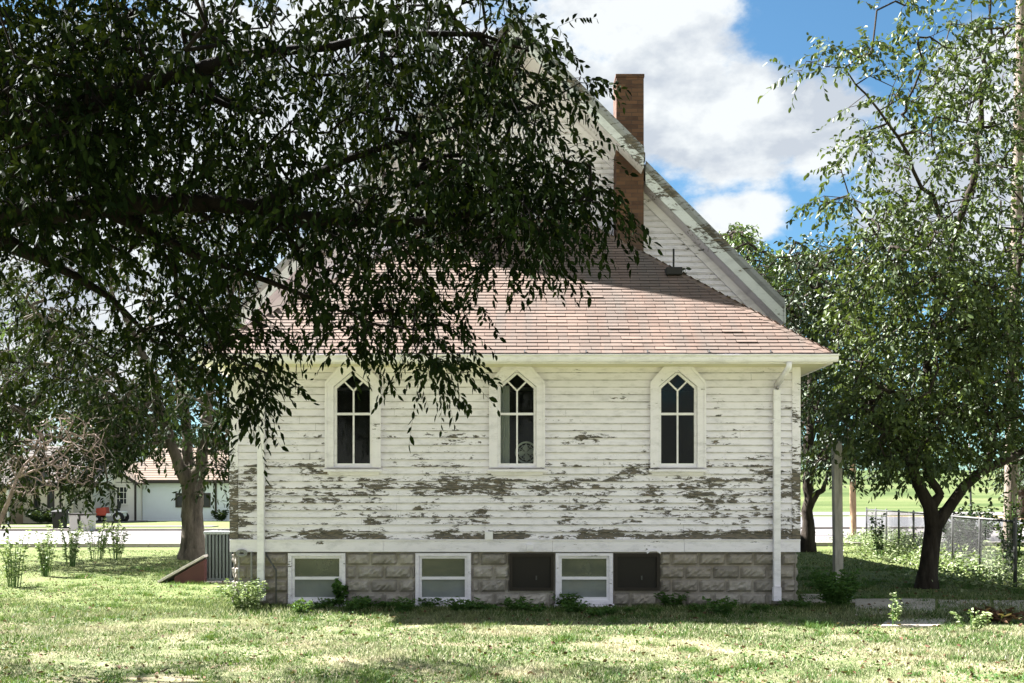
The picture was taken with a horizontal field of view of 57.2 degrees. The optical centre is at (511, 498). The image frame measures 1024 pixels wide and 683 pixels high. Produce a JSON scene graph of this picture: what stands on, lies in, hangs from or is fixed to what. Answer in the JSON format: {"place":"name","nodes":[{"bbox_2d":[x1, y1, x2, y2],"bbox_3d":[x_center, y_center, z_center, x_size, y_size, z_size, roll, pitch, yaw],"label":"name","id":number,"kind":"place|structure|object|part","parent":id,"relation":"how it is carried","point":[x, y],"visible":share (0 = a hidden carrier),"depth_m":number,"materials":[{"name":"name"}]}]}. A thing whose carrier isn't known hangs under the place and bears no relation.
{"place":"outdoors","nodes":[
{"label":"outdoors","id":0,"kind":"place"},
{"bbox_2d":[1,526,218,526],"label":"sidewalk","id":1,"kind":"structure","parent":0,"point":[112,526],"depth_m":52.88,"materials":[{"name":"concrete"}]},
{"bbox_2d":[96,521,144,522],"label":"porch path","id":2,"kind":"structure","parent":0,"point":[121,522],"depth_m":64.08,"materials":[{"name":"concrete"}]},
{"bbox_2d":[111,448,228,520],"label":"house","id":3,"kind":"structure","parent":0,"point":[141,503],"depth_m":67.98,"materials":[{"name":"white paint"}]},
{"bbox_2d":[115,486,127,504],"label":"window","id":4,"kind":"structure","parent":3,"relation":"in","point":[122,489],"depth_m":66.73,"materials":[{"name":"white glass"}]},
{"bbox_2d":[175,493,210,506],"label":"window","id":5,"kind":"structure","parent":3,"relation":"in","point":[178,502],"depth_m":67.96,"materials":[{"name":"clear glass"}]},
{"bbox_2d":[0,470,1023,682],"bbox_3d":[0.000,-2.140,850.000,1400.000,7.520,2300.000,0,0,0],"label":"ground","id":6,"kind":"structure","parent":0,"point":[887,501],"depth_m":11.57,"materials":[{"name":"green plant"}]},
{"bbox_2d":[0,529,31,586],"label":"flowering shrub","id":7,"kind":"object","parent":6,"relation":"on","point":[14,574],"visible":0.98,"depth_m":16.99,"materials":[{"name":"green plant"}]},
{"bbox_2d":[0,456,38,523],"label":"house","id":8,"kind":"structure","parent":6,"relation":"on","point":[18,518],"depth_m":61.01,"materials":[{"name":"beige paint"}]},
{"bbox_2d":[0,291,84,454],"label":"elm tree","id":9,"kind":"object","parent":6,"relation":"on","point":[2,335],"visible":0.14,"depth_m":94.11,"materials":[{"name":"green plant"}]},
{"bbox_2d":[34,525,57,576],"bbox_3d":[-9.563,1.069,19.392,0.523,1.063,0.430,0,0,33],"label":"flowering shrub","id":10,"kind":"object","parent":6,"relation":"on","point":[45,560],"visible":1,"depth_m":19.36,"materials":[{"name":"green plant"}]},
{"bbox_2d":[23,506,71,523],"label":"foundation bush","id":11,"kind":"object","parent":6,"relation":"on","point":[41,516],"visible":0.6,"depth_m":59.84,"materials":[{"name":"green plant"}]},
{"bbox_2d":[0,411,105,526],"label":"bare tree","id":12,"kind":"object","parent":6,"relation":"on","point":[20,474],"visible":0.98,"depth_m":21.16,"materials":[{"name":"plant"}]},
{"bbox_2d":[51,510,68,528],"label":"wheelie bin","id":13,"kind":"object","parent":6,"relation":"on","point":[55,521],"visible":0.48,"depth_m":47.03,"materials":[{"name":"plastic"}]},
{"bbox_2d":[58,520,82,566],"bbox_3d":[-10.467,1.045,22.268,0.583,1.112,0.570,0,0,0],"label":"flowering shrub","id":14,"kind":"object","parent":6,"relation":"on","point":[73,551],"visible":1,"depth_m":22.27,"materials":[{"name":"green plant"}]},
{"bbox_2d":[23,446,127,522],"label":"house","id":15,"kind":"structure","parent":6,"relation":"on","point":[46,500],"depth_m":63.17,"materials":[{"name":"beige paint"}]},
{"bbox_2d":[33,491,38,507],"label":"window","id":16,"kind":"structure","parent":15,"relation":"in","point":[35,503],"depth_m":61.91,"materials":[{"name":"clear glass"}]},
{"bbox_2d":[47,491,53,507],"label":"window","id":17,"kind":"structure","parent":15,"relation":"in","point":[51,495],"depth_m":61.91,"materials":[{"name":"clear glass"}]},
{"bbox_2d":[81,515,111,559],"bbox_3d":[-10.961,1.014,24.813,0.831,1.175,0.721,0,0,0],"label":"flowering shrub","id":18,"kind":"object","parent":6,"relation":"on","point":[101,547],"visible":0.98,"depth_m":24.72,"materials":[{"name":"green plant"}]},
{"bbox_2d":[96,501,128,521],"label":"riding mower","id":19,"kind":"object","parent":6,"relation":"on","point":[102,512],"visible":0.8,"depth_m":63.68,"materials":[{"name":"red paint"}]},
{"bbox_2d":[100,519,130,558],"bbox_3d":[-10.599,1.067,25.125,0.657,1.068,0.625,0,0,0],"label":"flowering shrub","id":20,"kind":"object","parent":6,"relation":"on","point":[116,539],"visible":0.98,"depth_m":25.14,"materials":[{"name":"green plant"}]},
{"bbox_2d":[24,377,227,460],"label":"elm tree","id":21,"kind":"object","parent":6,"relation":"on","point":[179,445],"visible":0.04,"depth_m":99.03,"materials":[{"name":"green plant"}]},
{"bbox_2d":[0,148,336,559],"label":"shade tree","id":22,"kind":"object","parent":6,"relation":"on","point":[191,473],"visible":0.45,"depth_m":23.04,"materials":[{"name":"green plant"}]},
{"bbox_2d":[158,554,207,582],"bbox_3d":[-6.267,1.338,18.290,0.899,0.563,1.025,0,0,0],"label":"cellar hatch","id":23,"kind":"object","parent":6,"relation":"on","point":[194,571],"visible":0.72,"depth_m":17.81,"materials":[{"name":"red paint"}]},
{"bbox_2d":[203,529,233,582],"bbox_3d":[-5.454,1.127,18.409,1.080,1.046,1.060,0,0,0],"label":"air conditioner","id":24,"kind":"object","parent":6,"relation":"on","point":[220,564],"visible":0.39,"depth_m":17.96,"materials":[{"name":"grey metal"}]},
{"bbox_2d":[211,401,227,440],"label":"elm tree","id":25,"kind":"object","parent":6,"relation":"on","point":[215,419],"visible":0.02,"depth_m":90.80,"materials":[{"name":"green plant"}]},
{"bbox_2d":[211,509,228,520],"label":"foundation bush","id":26,"kind":"object","parent":6,"relation":"on","point":[221,516],"visible":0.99,"depth_m":66.83,"materials":[{"name":"green plant"}]},
{"bbox_2d":[214,578,269,608],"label":"corner weeds","id":27,"kind":"object","parent":6,"relation":"on","point":[253,590],"visible":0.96,"depth_m":13.33,"materials":[{"name":"green plant"}]},
{"bbox_2d":[288,598,315,613],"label":"wall grass","id":28,"kind":"structure","parent":6,"relation":"on","point":[301,607],"depth_m":12.96,"materials":[{"name":"green plant"}]},
{"bbox_2d":[311,601,333,608],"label":"wall grass","id":29,"kind":"structure","parent":6,"relation":"on","point":[319,605],"depth_m":13.54,"materials":[{"name":"green plant"}]},
{"bbox_2d":[318,597,336,605],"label":"wall grass","id":30,"kind":"structure","parent":6,"relation":"on","point":[328,601],"depth_m":13.76,"materials":[{"name":"green plant"}]},
{"bbox_2d":[0,0,662,485],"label":"broad tree","id":31,"kind":"object","parent":6,"relation":"on","point":[68,132],"visible":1,"depth_m":7.02,"materials":[{"name":"green plant"}]},
{"bbox_2d":[331,578,348,604],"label":"wall weed","id":32,"kind":"object","parent":6,"relation":"on","point":[338,588],"depth_m":13.83,"materials":[{"name":"green plant"}]},
{"bbox_2d":[341,596,370,610],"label":"wall grass","id":33,"kind":"structure","parent":6,"relation":"on","point":[354,605],"depth_m":13.28,"materials":[{"name":"green plant"}]},
{"bbox_2d":[351,595,380,606],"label":"wall grass","id":34,"kind":"structure","parent":6,"relation":"on","point":[368,605],"depth_m":13.71,"materials":[{"name":"green plant"}]},
{"bbox_2d":[372,601,391,606],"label":"wall grass","id":35,"kind":"structure","parent":6,"relation":"on","point":[383,603],"depth_m":13.74,"materials":[{"name":"green plant"}]},
{"bbox_2d":[389,597,416,611],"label":"wall grass","id":36,"kind":"structure","parent":6,"relation":"on","point":[399,604],"depth_m":13.26,"materials":[{"name":"green plant"}]},
{"bbox_2d":[419,602,435,606],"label":"wall grass","id":37,"kind":"structure","parent":6,"relation":"on","point":[424,603],"depth_m":13.81,"materials":[{"name":"green plant"}]},
{"bbox_2d":[417,597,448,604],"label":"wall grass","id":38,"kind":"structure","parent":6,"relation":"on","point":[429,602],"depth_m":13.84,"materials":[{"name":"green plant"}]},
{"bbox_2d":[444,596,479,612],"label":"wall grass","id":39,"kind":"structure","parent":6,"relation":"on","point":[457,606],"depth_m":13.00,"materials":[{"name":"green plant"}]},
{"bbox_2d":[470,600,488,611],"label":"wall grass","id":40,"kind":"structure","parent":6,"relation":"on","point":[477,606],"depth_m":13.25,"materials":[{"name":"green plant"}]},
{"bbox_2d":[481,604,500,609],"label":"wall grass","id":41,"kind":"structure","parent":6,"relation":"on","point":[490,606],"depth_m":13.29,"materials":[{"name":"green plant"}]},
{"bbox_2d":[0,437,1022,469],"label":"distant wood","id":42,"kind":"object","parent":6,"relation":"on","point":[143,454],"depth_m":211.89,"materials":[{"name":"green plant"}]},
{"bbox_2d":[0,566,1023,682],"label":"grass clumps","id":43,"kind":"object","parent":6,"relation":"on","point":[809,624],"visible":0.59,"depth_m":10.78,"materials":[{"name":"green plant"}]},
{"bbox_2d":[0,560,1023,682],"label":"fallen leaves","id":44,"kind":"object","parent":6,"relation":"on","point":[604,660],"visible":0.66,"depth_m":10.03,"materials":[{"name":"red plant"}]},
{"bbox_2d":[0,565,1023,682],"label":"clover","id":45,"kind":"object","parent":6,"relation":"on","point":[625,662],"visible":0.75,"depth_m":9.68,"materials":[{"name":"green plant"}]},
{"bbox_2d":[190,17,838,607],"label":"church","id":46,"kind":"structure","parent":6,"relation":"on","point":[650,409],"depth_m":13.89,"materials":[{"name":"white wood"}]},
{"bbox_2d":[288,553,345,606],"bbox_3d":[-2.892,1.199,13.925,0.888,0.793,0.150,0,0,0],"label":"basement window","id":47,"kind":"structure","parent":46,"relation":"in","point":[311,576],"depth_m":13.94,"materials":[{"name":"white paint"}]},
{"bbox_2d":[323,367,382,474],"bbox_3d":[-2.345,-1.152,13.885,0.860,1.594,0.150,0,0,0],"label":"window","id":48,"kind":"structure","parent":46,"relation":"in","point":[336,379],"depth_m":13.83,"materials":[{"name":"white paint"}]},
{"bbox_2d":[415,553,470,605],"bbox_3d":[-1.019,1.199,13.925,0.863,0.793,0.150,0,0,0],"label":"basement window","id":49,"kind":"structure","parent":46,"relation":"in","point":[445,576],"depth_m":13.94,"materials":[{"name":"white paint"}]},
{"bbox_2d":[488,367,545,474],"bbox_3d":[0.075,-1.152,13.950,0.860,1.594,0.280,0,0,0],"label":"window","id":50,"kind":"structure","parent":46,"relation":"in","point":[499,427],"depth_m":13.83,"materials":[{"name":"white paint"}]},
{"bbox_2d":[515,441,533,462],"bbox_3d":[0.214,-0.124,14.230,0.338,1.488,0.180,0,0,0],"label":"window fan","id":51,"kind":"object","parent":46,"relation":"on","point":[525,452],"depth_m":14.16,"materials":[{"name":"white plastic"}]},
{"bbox_2d":[554,553,613,606],"bbox_3d":[1.070,1.199,13.925,0.888,0.793,0.150,0,0,0],"label":"basement window","id":52,"kind":"structure","parent":46,"relation":"in","point":[588,575],"depth_m":13.94,"materials":[{"name":"white paint"}]},
{"bbox_2d":[649,367,707,474],"bbox_3d":[2.450,-1.152,13.885,0.860,1.594,0.150,0,0,0],"label":"window","id":53,"kind":"structure","parent":46,"relation":"in","point":[689,375],"depth_m":13.83,"materials":[{"name":"white paint"}]},
{"bbox_2d":[500,596,533,611],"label":"wall grass","id":54,"kind":"structure","parent":6,"relation":"on","point":[519,604],"depth_m":13.16,"materials":[{"name":"green plant"}]},
{"bbox_2d":[524,602,546,613],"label":"wall grass","id":55,"kind":"structure","parent":6,"relation":"on","point":[535,609],"depth_m":13.10,"materials":[{"name":"green plant"}]},
{"bbox_2d":[550,592,582,605],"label":"wall grass","id":56,"kind":"structure","parent":6,"relation":"on","point":[571,597],"depth_m":13.78,"materials":[{"name":"green plant"}]},
{"bbox_2d":[560,599,589,613],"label":"wall grass","id":57,"kind":"structure","parent":6,"relation":"on","point":[573,607],"depth_m":13.10,"materials":[{"name":"green plant"}]},
{"bbox_2d":[583,607,614,615],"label":"wall grass","id":58,"kind":"structure","parent":6,"relation":"on","point":[596,611],"depth_m":12.85,"materials":[{"name":"green plant"}]},
{"bbox_2d":[599,605,619,614],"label":"wall grass","id":59,"kind":"structure","parent":6,"relation":"on","point":[608,608],"depth_m":12.93,"materials":[{"name":"green plant"}]},
{"bbox_2d":[621,607,637,612],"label":"wall grass","id":60,"kind":"structure","parent":6,"relation":"on","point":[629,609],"depth_m":13.21,"materials":[{"name":"green plant"}]},
{"bbox_2d":[649,607,663,612],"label":"wall grass","id":61,"kind":"structure","parent":6,"relation":"on","point":[653,609],"depth_m":13.10,"materials":[{"name":"green plant"}]},
{"bbox_2d":[654,591,689,606],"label":"wall grass","id":62,"kind":"structure","parent":6,"relation":"on","point":[665,598],"depth_m":13.81,"materials":[{"name":"green plant"}]},
{"bbox_2d":[682,603,706,609],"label":"wall grass","id":63,"kind":"structure","parent":6,"relation":"on","point":[697,606],"depth_m":13.19,"materials":[{"name":"green plant"}]},
{"bbox_2d":[688,607,710,612],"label":"wall grass","id":64,"kind":"structure","parent":6,"relation":"on","point":[698,610],"depth_m":13.08,"materials":[{"name":"green plant"}]},
{"bbox_2d":[702,596,739,613],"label":"wall grass","id":65,"kind":"structure","parent":6,"relation":"on","point":[726,607],"depth_m":12.85,"materials":[{"name":"green plant"}]},
{"bbox_2d":[738,610,757,613],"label":"wall grass","id":66,"kind":"structure","parent":6,"relation":"on","point":[750,611],"depth_m":12.92,"materials":[{"name":"green plant"}]},
{"bbox_2d":[750,603,771,610],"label":"wall grass","id":67,"kind":"structure","parent":6,"relation":"on","point":[765,607],"depth_m":13.35,"materials":[{"name":"green plant"}]},
{"bbox_2d":[719,222,845,401],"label":"maple tree","id":68,"kind":"object","parent":6,"relation":"on","point":[738,239],"visible":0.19,"depth_m":40.07,"materials":[{"name":"green plant"}]},
{"bbox_2d":[777,598,797,607],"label":"wall grass","id":69,"kind":"structure","parent":6,"relation":"on","point":[787,603],"depth_m":13.68,"materials":[{"name":"green plant"}]},
{"bbox_2d":[788,600,811,608],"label":"wall grass","id":70,"kind":"structure","parent":6,"relation":"on","point":[800,604],"depth_m":13.60,"materials":[{"name":"green plant"}]},
{"bbox_2d":[804,567,865,607],"bbox_3d":[4.729,1.305,13.888,0.841,0.594,0.973,0,0,0],"label":"weed bush","id":71,"kind":"object","parent":6,"relation":"on","point":[838,592],"visible":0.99,"depth_m":13.69,"materials":[{"name":"green plant"}]},
{"bbox_2d":[831,441,842,580],"bbox_3d":[5.727,0.340,16.519,0.174,2.720,0.140,0,0,0],"label":"wooden post","id":72,"kind":"object","parent":6,"relation":"on","point":[837,521],"visible":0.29,"depth_m":16.45,"materials":[{"name":"grey wood"}]},
{"bbox_2d":[747,220,944,551],"bbox_3d":[10.007,-3.832,28.934,6.283,11.233,9.780,0,0,19],"label":"yard tree","id":73,"kind":"object","parent":6,"relation":"on","point":[797,314],"visible":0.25,"depth_m":27.52,"materials":[{"name":"green plant"}]},
{"bbox_2d":[850,464,856,536],"bbox_3d":[13.901,-0.280,38.261,0.285,3.963,0.260,0,0,0],"label":"timber pole","id":74,"kind":"object","parent":6,"relation":"on","point":[853,525],"visible":0.5,"depth_m":38.15,"materials":[{"name":"beige wood"}]},
{"bbox_2d":[869,513,885,557],"bbox_3d":[9.829,0.966,25.223,0.541,1.271,0.370,0,0,-12],"label":"stem weed","id":75,"kind":"object","parent":6,"relation":"on","point":[880,547],"visible":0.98,"depth_m":25.19,"materials":[{"name":"green plant"}]},
{"bbox_2d":[757,0,1023,588],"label":"fruit tree","id":76,"kind":"object","parent":6,"relation":"on","point":[988,343],"visible":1,"depth_m":15.50,"materials":[{"name":"green plant"}]},
{"bbox_2d":[821,525,1023,592],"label":"bushes","id":77,"kind":"object","parent":6,"relation":"on","point":[908,555],"visible":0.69,"depth_m":20.39,"materials":[{"name":"green plant"}]},
{"bbox_2d":[866,507,1016,589],"bbox_3d":[11.250,1.010,26.300,0.062,1.380,20.023,0,0,14],"label":"chain link fence","id":78,"kind":"object","parent":6,"relation":"on","point":[979,518],"visible":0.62,"depth_m":20.43,"materials":[{"name":"metal"}]},
{"bbox_2d":[887,516,1002,518],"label":"dirt patch","id":79,"kind":"object","parent":6,"relation":"on","point":[923,516],"depth_m":83.71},
{"bbox_2d":[984,445,1023,518],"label":"elm tree","id":80,"kind":"object","parent":79,"relation":"on","point":[1021,484],"visible":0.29,"depth_m":74.68,"materials":[{"name":"green plant"}]},
{"bbox_2d":[938,500,998,561],"bbox_3d":[10.774,0.811,22.235,1.401,1.584,1.435,0,0,44],"label":"dark bush","id":81,"kind":"object","parent":6,"relation":"on","point":[984,514],"visible":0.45,"depth_m":21.97,"materials":[{"name":"green plant"}]},
{"bbox_2d":[968,444,971,516],"bbox_3d":[16.863,-0.170,34.510,0.164,3.741,0.070,0,0,0],"label":"sign pole","id":82,"kind":"object","parent":6,"relation":"on","point":[971,490],"visible":0.2,"depth_m":34.48,"materials":[{"name":"metal"}]},
{"bbox_2d":[949,608,992,631],"bbox_3d":[5.550,1.450,11.307,0.474,0.303,0.386,0,0,40],"label":"path weed","id":83,"kind":"object","parent":6,"relation":"on","point":[976,620],"visible":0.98,"depth_m":11.22,"materials":[{"name":"green plant"}]},
{"bbox_2d":[963,603,1023,622],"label":"red plant","id":84,"kind":"object","parent":6,"relation":"on","point":[998,616],"visible":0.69,"depth_m":12.05,"materials":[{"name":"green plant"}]},
{"bbox_2d":[994,490,1023,577],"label":"climbing weed","id":85,"kind":"object","parent":6,"relation":"on","point":[1020,537],"visible":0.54,"depth_m":18.91,"materials":[{"name":"green plant"}]},
{"bbox_2d":[1002,0,1023,569],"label":"utility pole","id":86,"kind":"object","parent":6,"relation":"on","point":[1013,484],"visible":0.15,"depth_m":19.91,"materials":[{"name":"brown wood"}]},
{"bbox_2d":[0,528,1023,542],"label":"street","id":87,"kind":"structure","parent":0,"point":[162,536],"depth_m":39.24,"materials":[{"name":"grey asphalt"}]},
{"bbox_2d":[68,513,96,530],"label":"utility cabinet","id":88,"kind":"object","parent":87,"relation":"on","point":[74,517],"visible":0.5,"depth_m":45.50,"materials":[{"name":"grey metal"}]},
{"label":"door","id":89,"kind":"part","parent":88,"relation":"part of","materials":[{"name":"grey metal"}]},
{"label":"door","id":90,"kind":"part","parent":88,"relation":"part of","materials":[{"name":"grey metal"}]},
{"bbox_2d":[0,542,1023,547],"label":"kerb","id":91,"kind":"structure","parent":87,"relation":"on","point":[178,544],"depth_m":31.03,"materials":[{"name":"concrete"}]},
{"bbox_2d":[0,526,1023,530],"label":"kerb","id":92,"kind":"structure","parent":87,"relation":"on","point":[167,529],"depth_m":46.25,"materials":[{"name":"concrete"}]},
{"bbox_2d":[0,0,1023,469],"label":"sky","id":93,"kind":"structure","parent":0,"point":[733,157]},
{"bbox_2d":[801,512,1002,514],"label":"road","id":94,"kind":"structure","parent":0,"point":[864,513],"depth_m":93.27,"materials":[{"name":"grey asphalt"}]},
{"bbox_2d":[801,517,1021,526],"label":"parking lot","id":95,"kind":"structure","parent":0,"point":[827,521],"depth_m":62.71,"materials":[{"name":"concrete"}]},
{"bbox_2d":[800,594,1023,627],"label":"garden path","id":96,"kind":"structure","parent":0,"point":[886,603],"depth_m":13.98,"materials":[{"name":"grey concrete"}]},
{"bbox_2d":[887,592,903,624],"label":"path weed","id":97,"kind":"object","parent":96,"relation":"on","point":[894,618],"visible":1,"depth_m":11.80,"materials":[{"name":"green plant"}]}
]}

